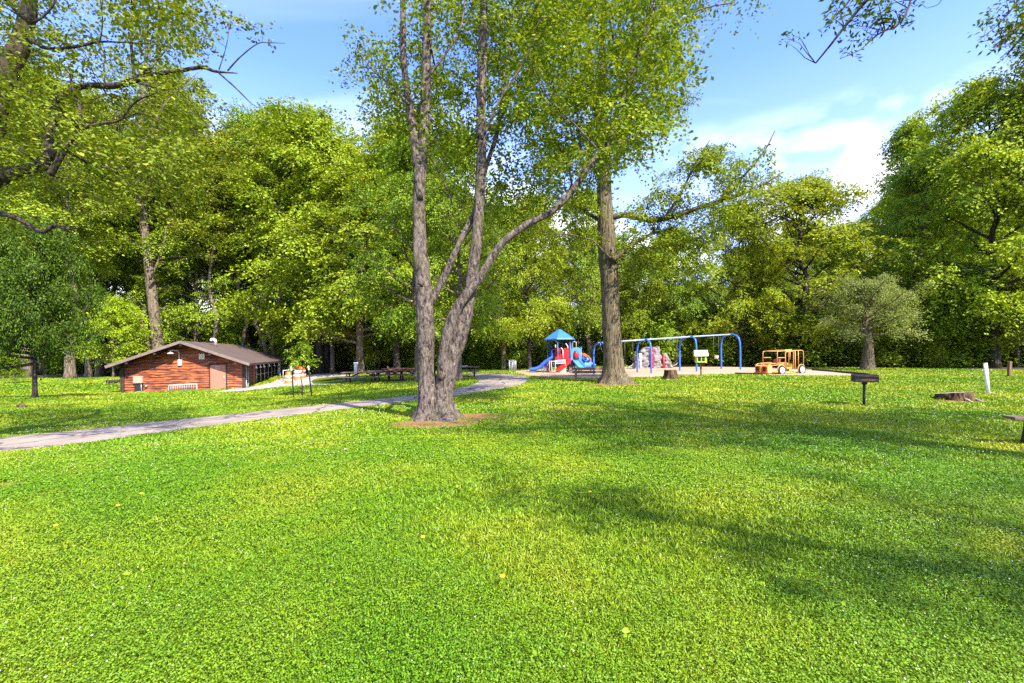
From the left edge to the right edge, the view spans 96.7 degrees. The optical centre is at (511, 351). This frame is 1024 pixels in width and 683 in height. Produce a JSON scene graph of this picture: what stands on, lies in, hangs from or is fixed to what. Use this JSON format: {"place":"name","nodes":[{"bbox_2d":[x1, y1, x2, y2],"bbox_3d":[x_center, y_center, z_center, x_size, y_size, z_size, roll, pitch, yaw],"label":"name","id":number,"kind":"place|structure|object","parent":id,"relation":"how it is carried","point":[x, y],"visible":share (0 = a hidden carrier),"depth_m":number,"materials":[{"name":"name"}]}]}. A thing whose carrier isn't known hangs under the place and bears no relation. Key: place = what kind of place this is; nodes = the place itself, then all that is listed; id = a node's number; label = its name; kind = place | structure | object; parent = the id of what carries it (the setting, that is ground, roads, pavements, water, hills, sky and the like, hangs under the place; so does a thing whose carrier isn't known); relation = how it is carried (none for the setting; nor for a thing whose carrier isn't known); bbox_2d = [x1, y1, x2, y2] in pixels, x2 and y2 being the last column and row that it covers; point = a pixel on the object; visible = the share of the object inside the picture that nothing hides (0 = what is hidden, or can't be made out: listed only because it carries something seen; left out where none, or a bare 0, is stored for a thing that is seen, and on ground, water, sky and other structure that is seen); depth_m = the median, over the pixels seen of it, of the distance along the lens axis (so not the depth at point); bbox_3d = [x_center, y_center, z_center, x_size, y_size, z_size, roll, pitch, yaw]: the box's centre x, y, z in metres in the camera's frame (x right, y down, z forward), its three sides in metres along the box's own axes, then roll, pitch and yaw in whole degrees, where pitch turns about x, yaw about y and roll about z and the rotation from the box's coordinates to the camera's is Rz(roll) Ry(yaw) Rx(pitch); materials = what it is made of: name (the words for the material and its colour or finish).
{"place":"outdoors","nodes":[
{"label":"outdoors","id":0,"kind":"place"},
{"bbox_2d":[0,378,526,451],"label":"path","id":1,"kind":"structure","parent":0,"point":[23,442],"depth_m":13.01,"materials":[{"name":"concrete"}]},
{"bbox_2d":[211,374,407,392],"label":"pavement","id":2,"kind":"structure","parent":0,"point":[280,382],"depth_m":38.75,"materials":[{"name":"grey concrete"}]},
{"bbox_2d":[311,376,404,383],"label":"lawn","id":3,"kind":"structure","parent":0,"point":[330,380],"depth_m":38.18,"materials":[{"name":"green plant"}]},
{"bbox_2d":[463,374,529,379],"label":"path","id":4,"kind":"structure","parent":0,"point":[503,376],"depth_m":30.06,"materials":[{"name":"concrete"}]},
{"bbox_2d":[0,361,1023,682],"bbox_3d":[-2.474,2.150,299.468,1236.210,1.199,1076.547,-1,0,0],"label":"lawn","id":5,"kind":"structure","parent":0,"point":[420,571],"depth_m":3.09,"materials":[{"name":"green plant"}]},
{"bbox_2d":[0,352,29,382],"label":"understory tree","id":6,"kind":"object","parent":5,"relation":"on","point":[22,372],"visible":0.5,"depth_m":37.02,"materials":[{"name":"green plant"}]},
{"bbox_2d":[0,214,118,397],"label":"dense tree","id":7,"kind":"object","parent":5,"relation":"on","point":[31,276],"visible":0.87,"depth_m":24.03,"materials":[{"name":"green plant"}]},
{"bbox_2d":[0,66,145,378],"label":"woodland tree","id":8,"kind":"object","parent":5,"relation":"on","point":[65,217],"visible":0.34,"depth_m":42.70,"materials":[{"name":"green plant"}]},
{"bbox_2d":[72,293,156,376],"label":"understory tree","id":9,"kind":"object","parent":5,"relation":"on","point":[122,310],"visible":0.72,"depth_m":44.74,"materials":[{"name":"green plant"}]},
{"bbox_2d":[71,121,206,350],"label":"woodland tree","id":10,"kind":"object","parent":5,"relation":"on","point":[152,215],"visible":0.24,"depth_m":50.41,"materials":[{"name":"green plant"}]},
{"bbox_2d":[0,0,284,271],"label":"gnarled tree","id":11,"kind":"object","parent":5,"relation":"on","point":[17,48],"visible":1,"depth_m":8.77,"materials":[{"name":"green plant"}]},
{"bbox_2d":[76,19,225,349],"bbox_3d":[-39.040,-17.650,49.499,19.926,39.630,11.520,-1,0,0],"label":"woodland tree","id":12,"kind":"object","parent":5,"relation":"on","point":[150,288],"visible":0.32,"depth_m":49.54,"materials":[{"name":"green plant"}]},
{"bbox_2d":[104,338,287,392],"bbox_3d":[-27.130,1.145,41.973,9.142,4.515,17.698,-1,0,-18],"label":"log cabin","id":13,"kind":"object","parent":5,"relation":"on","point":[206,365],"visible":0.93,"depth_m":34.68,"materials":[{"name":"brown brick"}]},
{"bbox_2d":[210,365,225,388],"bbox_3d":[-22.690,2.099,35.137,1.060,2.120,0.187,-1,0,-17],"label":"door","id":14,"kind":"structure","parent":13,"relation":"in","point":[217,373],"depth_m":35.13,"materials":[{"name":"brown paint"}]},
{"bbox_2d":[153,131,254,342],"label":"woodland tree","id":15,"kind":"object","parent":5,"relation":"on","point":[223,236],"visible":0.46,"depth_m":51.24,"materials":[{"name":"green plant"}]},
{"bbox_2d":[212,133,304,352],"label":"woodland tree","id":16,"kind":"object","parent":5,"relation":"on","point":[256,325],"visible":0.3,"depth_m":49.91,"materials":[{"name":"green plant"}]},
{"bbox_2d":[215,124,306,355],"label":"woodland tree","id":17,"kind":"object","parent":5,"relation":"on","point":[247,215],"visible":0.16,"depth_m":49.96,"materials":[{"name":"green plant"}]},
{"bbox_2d":[187,94,396,373],"bbox_3d":[-21.199,-12.192,49.466,21.998,29.982,20.872,-1,0,-42],"label":"maple tree","id":18,"kind":"object","parent":5,"relation":"on","point":[304,126],"visible":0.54,"depth_m":46.01,"materials":[{"name":"green plant"}]},
{"bbox_2d":[283,339,321,394],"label":"staked sapling","id":19,"kind":"object","parent":5,"relation":"on","point":[304,346],"visible":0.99,"depth_m":24.41,"materials":[{"name":"green plant"}]},
{"bbox_2d":[291,131,365,372],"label":"woodland tree","id":20,"kind":"object","parent":5,"relation":"on","point":[332,349],"visible":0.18,"depth_m":48.65,"materials":[{"name":"green plant"}]},
{"bbox_2d":[264,164,440,373],"bbox_3d":[-15.281,-8.115,46.668,17.661,21.303,17.012,-1,0,-34],"label":"maple tree","id":21,"kind":"object","parent":5,"relation":"on","point":[323,328],"visible":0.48,"depth_m":43.68,"materials":[{"name":"green plant"}]},
{"bbox_2d":[274,113,471,369],"bbox_3d":[-11.750,-10.839,46.674,17.632,26.816,18.582,-1,0,9],"label":"maple tree","id":22,"kind":"object","parent":5,"relation":"on","point":[374,145],"visible":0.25,"depth_m":43.32,"materials":[{"name":"green plant"}]},
{"bbox_2d":[341,132,482,381],"bbox_3d":[-6.461,-6.186,29.532,8.693,16.692,9.025,-1,0,-18],"label":"maple tree","id":23,"kind":"object","parent":5,"relation":"on","point":[392,186],"visible":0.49,"depth_m":28.32,"materials":[{"name":"green plant"}]},
{"bbox_2d":[398,123,525,380],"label":"maple tree","id":24,"kind":"object","parent":5,"relation":"on","point":[485,300],"visible":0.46,"depth_m":26.25,"materials":[{"name":"green plant"}]},
{"bbox_2d":[18,507,907,655],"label":"fallen leaves","id":25,"kind":"object","parent":5,"relation":"on","point":[625,630],"visible":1,"depth_m":2.72,"materials":[{"name":"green plant"}]},
{"bbox_2d":[467,335,519,368],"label":"shrub","id":26,"kind":"object","parent":5,"relation":"on","point":[492,362],"visible":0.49,"depth_m":49.44,"materials":[{"name":"green plant"}]},
{"bbox_2d":[454,203,544,369],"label":"maple tree","id":27,"kind":"object","parent":5,"relation":"on","point":[503,354],"visible":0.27,"depth_m":43.92,"materials":[{"name":"green plant"}]},
{"bbox_2d":[0,395,1023,682],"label":"clover","id":28,"kind":"object","parent":5,"relation":"on","point":[184,476],"depth_m":3.28,"materials":[{"name":"green plant"}]},
{"bbox_2d":[482,184,587,369],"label":"maple tree","id":29,"kind":"object","parent":5,"relation":"on","point":[527,327],"visible":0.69,"depth_m":43.05,"materials":[{"name":"green plant"}]},
{"bbox_2d":[325,0,773,421],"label":"maple tree","id":30,"kind":"object","parent":5,"relation":"on","point":[435,398],"visible":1,"depth_m":11.14,"materials":[{"name":"green plant"}]},
{"bbox_2d":[568,367,601,380],"bbox_3d":[4.059,1.197,23.558,2.310,0.734,0.622,-1,0,3],"label":"park bench","id":31,"kind":"object","parent":5,"relation":"on","point":[586,368],"visible":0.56,"depth_m":23.33,"materials":[{"name":"brown wood"}]},
{"bbox_2d":[511,0,788,384],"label":"oak tree","id":32,"kind":"object","parent":5,"relation":"on","point":[613,368],"visible":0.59,"depth_m":21.25,"materials":[{"name":"green plant"}]},
{"bbox_2d":[620,221,716,366],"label":"maple tree","id":33,"kind":"object","parent":5,"relation":"on","point":[695,303],"visible":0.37,"depth_m":42.38,"materials":[{"name":"green plant"}]},
{"bbox_2d":[622,304,730,366],"bbox_3d":[15.807,-0.924,44.736,10.156,8.043,9.324,-1,0,-15],"label":"shrub","id":34,"kind":"object","parent":5,"relation":"on","point":[663,349],"visible":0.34,"depth_m":42.66,"materials":[{"name":"green plant"}]},
{"bbox_2d":[671,334,714,366],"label":"shrub","id":35,"kind":"object","parent":5,"relation":"on","point":[683,360],"visible":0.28,"depth_m":43.24,"materials":[{"name":"green plant"}]},
{"bbox_2d":[693,350,708,374],"bbox_3d":[11.259,0.689,27.128,0.756,1.503,0.706,-1,0,14],"label":"book box","id":36,"kind":"object","parent":5,"relation":"on","point":[700,358],"visible":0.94,"depth_m":26.93,"materials":[{"name":"green paint"}]},
{"bbox_2d":[666,306,761,366],"bbox_3d":[19.331,-1.032,44.120,8.022,7.316,8.698,-1,0,-32],"label":"shrub","id":37,"kind":"object","parent":5,"relation":"on","point":[726,345],"visible":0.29,"depth_m":42.06,"materials":[{"name":"green plant"}]},
{"bbox_2d":[706,339,748,366],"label":"shrub","id":38,"kind":"object","parent":5,"relation":"on","point":[724,357],"visible":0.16,"depth_m":42.59,"materials":[{"name":"green plant"}]},
{"bbox_2d":[671,200,809,366],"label":"maple tree","id":39,"kind":"object","parent":5,"relation":"on","point":[726,256],"visible":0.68,"depth_m":39.56,"materials":[{"name":"green plant"}]},
{"bbox_2d":[727,257,796,362],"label":"maple tree","id":40,"kind":"object","parent":5,"relation":"on","point":[752,336],"visible":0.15,"depth_m":41.98,"materials":[{"name":"green plant"}]},
{"bbox_2d":[735,305,847,366],"bbox_3d":[24.976,-0.777,41.059,7.648,6.809,8.293,-1,0,-26],"label":"shrub","id":41,"kind":"object","parent":5,"relation":"on","point":[808,355],"visible":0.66,"depth_m":39.33,"materials":[{"name":"green plant"}]},
{"bbox_2d":[708,168,959,366],"bbox_3d":[25.736,-7.125,40.273,16.128,17.664,15.304,-1,0,9],"label":"maple tree","id":42,"kind":"object","parent":5,"relation":"on","point":[802,197],"visible":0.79,"depth_m":37.97,"materials":[{"name":"green plant"}]},
{"bbox_2d":[851,374,882,404],"bbox_3d":[9.680,1.111,12.466,0.663,0.945,0.427,-1,0,24],"label":"park grill","id":43,"kind":"object","parent":5,"relation":"on","point":[864,379],"visible":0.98,"depth_m":12.45,"materials":[{"name":"black metal"}]},
{"bbox_2d":[802,271,936,370],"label":"olive tree","id":44,"kind":"object","parent":5,"relation":"on","point":[872,291],"visible":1,"depth_m":31.64,"materials":[{"name":"green plant"}]},
{"bbox_2d":[776,0,1023,78],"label":"locust tree","id":45,"kind":"object","parent":5,"relation":"on","point":[1008,28],"visible":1,"depth_m":8.15,"materials":[{"name":"green plant"}]},
{"bbox_2d":[845,151,1009,335],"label":"maple tree","id":46,"kind":"object","parent":5,"relation":"on","point":[899,224],"visible":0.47,"depth_m":37.20,"materials":[{"name":"green plant"}]},
{"bbox_2d":[933,392,975,400],"bbox_3d":[13.185,1.349,13.613,1.222,0.337,1.192,-1,0,37],"label":"tree stump","id":47,"kind":"object","parent":5,"relation":"on","point":[956,396],"visible":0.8,"depth_m":13.26,"materials":[{"name":"brown wood"}]},
{"bbox_2d":[0,360,1023,378],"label":"forest floor","id":48,"kind":"structure","parent":0,"point":[117,373],"depth_m":53.23,"materials":[{"name":"brown plant"}]},
{"bbox_2d":[0,44,79,376],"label":"woodland tree","id":49,"kind":"object","parent":48,"relation":"on","point":[29,368],"visible":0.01,"depth_m":51.52,"materials":[{"name":"green plant"}]},
{"bbox_2d":[0,59,83,374],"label":"woodland tree","id":50,"kind":"object","parent":48,"relation":"on","point":[40,370],"visible":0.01,"depth_m":57.60,"materials":[{"name":"green plant"}]},
{"bbox_2d":[43,349,94,374],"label":"shrub","id":51,"kind":"object","parent":48,"relation":"on","point":[80,368],"visible":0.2,"depth_m":58.35,"materials":[{"name":"green plant"}]},
{"bbox_2d":[25,109,136,376],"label":"woodland tree","id":52,"kind":"object","parent":48,"relation":"on","point":[89,373],"visible":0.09,"depth_m":49.96,"materials":[{"name":"green plant"}]},
{"bbox_2d":[19,90,144,376],"bbox_3d":[-50.061,-13.480,53.572,14.079,33.766,11.862,-1,0,-40],"label":"woodland tree","id":53,"kind":"object","parent":48,"relation":"on","point":[98,371],"visible":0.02,"depth_m":53.66,"materials":[{"name":"green plant"}]},
{"bbox_2d":[60,201,139,372],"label":"woodland tree","id":54,"kind":"object","parent":48,"relation":"on","point":[123,281],"visible":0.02,"depth_m":64.86,"materials":[{"name":"green plant"}]},
{"bbox_2d":[0,145,210,376],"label":"maple tree","id":55,"kind":"object","parent":48,"relation":"on","point":[105,372],"visible":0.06,"depth_m":53.92,"materials":[{"name":"green plant"}]},
{"bbox_2d":[102,57,214,343],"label":"woodland tree","id":56,"kind":"object","parent":48,"relation":"on","point":[128,123],"visible":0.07,"depth_m":54.12,"materials":[{"name":"green plant"}]},
{"bbox_2d":[121,79,218,339],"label":"woodland tree","id":57,"kind":"object","parent":48,"relation":"on","point":[187,335],"visible":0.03,"depth_m":55.95,"materials":[{"name":"green plant"}]},
{"bbox_2d":[115,262,252,343],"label":"maple tree","id":58,"kind":"object","parent":48,"relation":"on","point":[119,296],"depth_m":75.82,"materials":[{"name":"green plant"}]},
{"bbox_2d":[121,200,271,346],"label":"maple tree","id":59,"kind":"object","parent":48,"relation":"on","point":[196,316],"visible":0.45,"depth_m":52.39,"materials":[{"name":"green plant"}]},
{"bbox_2d":[181,120,271,344],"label":"woodland tree","id":60,"kind":"object","parent":48,"relation":"on","point":[244,332],"visible":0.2,"depth_m":53.60,"materials":[{"name":"green plant"}]},
{"bbox_2d":[188,184,264,338],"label":"woodland tree","id":61,"kind":"object","parent":48,"relation":"on","point":[242,283],"visible":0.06,"depth_m":58.86,"materials":[{"name":"green plant"}]},
{"bbox_2d":[211,96,274,346],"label":"woodland tree","id":62,"kind":"object","parent":48,"relation":"on","point":[241,117],"visible":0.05,"depth_m":64.69,"materials":[{"name":"green plant"}]},
{"bbox_2d":[194,169,296,350],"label":"woodland tree","id":63,"kind":"object","parent":48,"relation":"on","point":[260,342],"visible":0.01,"depth_m":59.33,"materials":[{"name":"green plant"}]},
{"bbox_2d":[176,237,327,348],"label":"maple tree","id":64,"kind":"object","parent":48,"relation":"on","point":[249,327],"visible":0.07,"depth_m":62.64,"materials":[{"name":"green plant"}]},
{"bbox_2d":[212,95,302,373],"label":"woodland tree","id":65,"kind":"object","parent":48,"relation":"on","point":[243,147],"visible":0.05,"depth_m":53.26,"materials":[{"name":"green plant"}]},
{"bbox_2d":[249,112,318,373],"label":"woodland tree","id":66,"kind":"object","parent":48,"relation":"on","point":[262,117],"visible":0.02,"depth_m":51.26,"materials":[{"name":"green plant"}]},
{"bbox_2d":[274,322,315,368],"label":"understory tree","id":67,"kind":"object","parent":48,"relation":"on","point":[289,347],"visible":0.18,"depth_m":54.98,"materials":[{"name":"green plant"}]},
{"bbox_2d":[245,159,406,372],"bbox_3d":[-21.084,-9.898,52.886,17.852,25.395,18.814,-1,0,-34],"label":"maple tree","id":68,"kind":"object","parent":48,"relation":"on","point":[286,311],"visible":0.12,"depth_m":48.78,"materials":[{"name":"green plant"}]},
{"bbox_2d":[315,333,380,370],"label":"understory tree","id":69,"kind":"object","parent":48,"relation":"on","point":[343,355],"visible":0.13,"depth_m":56.78,"materials":[{"name":"green plant"}]},
{"bbox_2d":[337,284,407,369],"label":"understory tree","id":70,"kind":"object","parent":48,"relation":"on","point":[376,354],"visible":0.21,"depth_m":49.15,"materials":[{"name":"green plant"}]},
{"bbox_2d":[349,327,403,369],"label":"understory tree","id":71,"kind":"object","parent":48,"relation":"on","point":[387,352],"visible":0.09,"depth_m":56.80,"materials":[{"name":"green plant"}]},
{"bbox_2d":[390,331,415,367],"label":"understory tree","id":72,"kind":"object","parent":48,"relation":"on","point":[406,354],"visible":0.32,"depth_m":55.60,"materials":[{"name":"green plant"}]},
{"bbox_2d":[462,327,508,368],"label":"shrub","id":73,"kind":"object","parent":48,"relation":"on","point":[470,343],"visible":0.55,"depth_m":49.43,"materials":[{"name":"green plant"}]},
{"bbox_2d":[485,328,553,368],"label":"shrub","id":74,"kind":"object","parent":48,"relation":"on","point":[516,353],"visible":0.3,"depth_m":50.15,"materials":[{"name":"green plant"}]},
{"bbox_2d":[514,222,568,337],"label":"woodland tree","id":75,"kind":"object","parent":48,"relation":"on","point":[540,286],"visible":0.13,"depth_m":57.65,"materials":[{"name":"green plant"}]},
{"bbox_2d":[541,263,580,311],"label":"woodland tree","id":76,"kind":"object","parent":48,"relation":"on","point":[564,285],"visible":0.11,"depth_m":65.00,"materials":[{"name":"green plant"}]},
{"bbox_2d":[546,322,602,366],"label":"shrub","id":77,"kind":"object","parent":48,"relation":"on","point":[580,343],"visible":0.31,"depth_m":48.48,"materials":[{"name":"green plant"}]},
{"bbox_2d":[540,183,643,360],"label":"maple tree","id":78,"kind":"object","parent":48,"relation":"on","point":[590,293],"visible":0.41,"depth_m":45.17,"materials":[{"name":"green plant"}]},
{"bbox_2d":[582,308,672,364],"bbox_3d":[12.753,-1.012,47.926,10.723,7.456,9.889,-1,0,26],"label":"shrub","id":79,"kind":"object","parent":48,"relation":"on","point":[628,356],"visible":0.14,"depth_m":46.13,"materials":[{"name":"green plant"}]},
{"bbox_2d":[596,249,690,356],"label":"maple tree","id":80,"kind":"object","parent":48,"relation":"on","point":[625,327],"visible":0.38,"depth_m":43.02,"materials":[{"name":"green plant"}]},
{"bbox_2d":[707,258,750,302],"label":"maple tree","id":81,"kind":"object","parent":48,"relation":"on","point":[720,287],"visible":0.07,"depth_m":67.36,"materials":[{"name":"green plant"}]},
{"bbox_2d":[763,232,834,289],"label":"maple tree","id":82,"kind":"object","parent":48,"relation":"on","point":[812,273],"visible":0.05,"depth_m":55.49,"materials":[{"name":"green plant"}]},
{"bbox_2d":[772,299,861,366],"bbox_3d":[28.199,-0.960,42.067,8.138,8.285,8.864,-1,0,40],"label":"shrub","id":83,"kind":"object","parent":48,"relation":"on","point":[834,354],"visible":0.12,"depth_m":39.39,"materials":[{"name":"green plant"}]},
{"bbox_2d":[787,233,880,288],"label":"maple tree","id":84,"kind":"object","parent":48,"relation":"on","point":[835,253],"visible":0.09,"depth_m":55.30,"materials":[{"name":"green plant"}]},
{"bbox_2d":[808,304,895,366],"bbox_3d":[29.716,-0.648,40.954,7.600,7.126,6.978,-1,0,-19],"label":"shrub","id":85,"kind":"object","parent":48,"relation":"on","point":[833,364],"visible":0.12,"depth_m":40.00,"materials":[{"name":"green plant"}]},
{"bbox_2d":[839,327,935,367],"bbox_3d":[30.749,-0.008,37.301,5.854,4.608,5.374,-1,0,-18],"label":"shrub","id":86,"kind":"object","parent":48,"relation":"on","point":[882,343],"visible":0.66,"depth_m":36.45,"materials":[{"name":"green plant"}]},
{"bbox_2d":[833,192,967,274],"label":"maple tree","id":87,"kind":"object","parent":48,"relation":"on","point":[866,213],"visible":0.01,"depth_m":56.70,"materials":[{"name":"green plant"}]},
{"bbox_2d":[877,327,951,367],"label":"shrub","id":88,"kind":"object","parent":48,"relation":"on","point":[933,357],"visible":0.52,"depth_m":35.53,"materials":[{"name":"green plant"}]},
{"bbox_2d":[861,112,968,328],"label":"poplar tree","id":89,"kind":"object","parent":48,"relation":"on","point":[903,147],"visible":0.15,"depth_m":42.01,"materials":[{"name":"green plant"}]},
{"bbox_2d":[874,64,1023,367],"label":"maple tree","id":90,"kind":"object","parent":48,"relation":"on","point":[968,102],"visible":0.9,"depth_m":33.26,"materials":[{"name":"green plant"}]},
{"bbox_2d":[905,256,1022,366],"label":"understory tree","id":91,"kind":"object","parent":48,"relation":"on","point":[970,302],"visible":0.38,"depth_m":34.73,"materials":[{"name":"green plant"}]},
{"bbox_2d":[915,322,1020,367],"bbox_3d":[34.977,-0.116,36.561,6.868,4.738,6.305,-1,0,12],"label":"shrub","id":92,"kind":"object","parent":48,"relation":"on","point":[959,343],"visible":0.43,"depth_m":35.01,"materials":[{"name":"green plant"}]},
{"bbox_2d":[930,180,1023,291],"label":"maple tree","id":93,"kind":"object","parent":48,"relation":"on","point":[984,246],"visible":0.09,"depth_m":41.80,"materials":[{"name":"green plant"}]},
{"bbox_2d":[964,15,1023,239],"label":"woodland tree","id":94,"kind":"object","parent":48,"relation":"on","point":[1017,174],"visible":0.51,"depth_m":31.82,"materials":[{"name":"green plant"}]},
{"bbox_2d":[966,269,1023,366],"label":"understory tree","id":95,"kind":"object","parent":48,"relation":"on","point":[1015,286],"visible":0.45,"depth_m":33.77,"materials":[{"name":"green plant"}]},
{"bbox_2d":[0,0,1023,347],"label":"sky","id":96,"kind":"structure","parent":0,"point":[834,113],"materials":[{"name":"blue"}]},
{"bbox_2d":[515,366,850,378],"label":"playground ground","id":97,"kind":"structure","parent":0,"point":[630,372],"depth_m":31.30,"materials":[{"name":"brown wood"}]},
{"bbox_2d":[530,329,595,372],"bbox_3d":[3.855,-0.009,35.042,4.924,3.448,3.165,-1,0,17],"label":"play structure","id":98,"kind":"object","parent":97,"relation":"on","point":[565,357],"visible":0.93,"depth_m":34.65,"materials":[{"name":"red plastic"}]},
{"bbox_2d":[632,346,673,368],"bbox_3d":[11.829,0.581,38.425,3.417,1.958,0.989,-1,0,0],"label":"climbing rock","id":99,"kind":"object","parent":97,"relation":"on","point":[644,358],"visible":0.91,"depth_m":38.13,"materials":[{"name":"grey stone"}]},
{"bbox_2d":[593,333,740,373],"bbox_3d":[11.039,0.150,31.872,11.624,2.872,1.808,-1,0,-22],"label":"swing set","id":100,"kind":"object","parent":97,"relation":"on","point":[683,338],"visible":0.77,"depth_m":31.78,"materials":[{"name":"metal"}]},
{"bbox_2d":[754,350,805,373],"bbox_3d":[16.534,0.662,28.173,3.120,1.518,1.220,-1,0,-20],"label":"play car","id":101,"kind":"object","parent":97,"relation":"on","point":[785,367],"visible":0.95,"depth_m":27.88,"materials":[{"name":"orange wood"}]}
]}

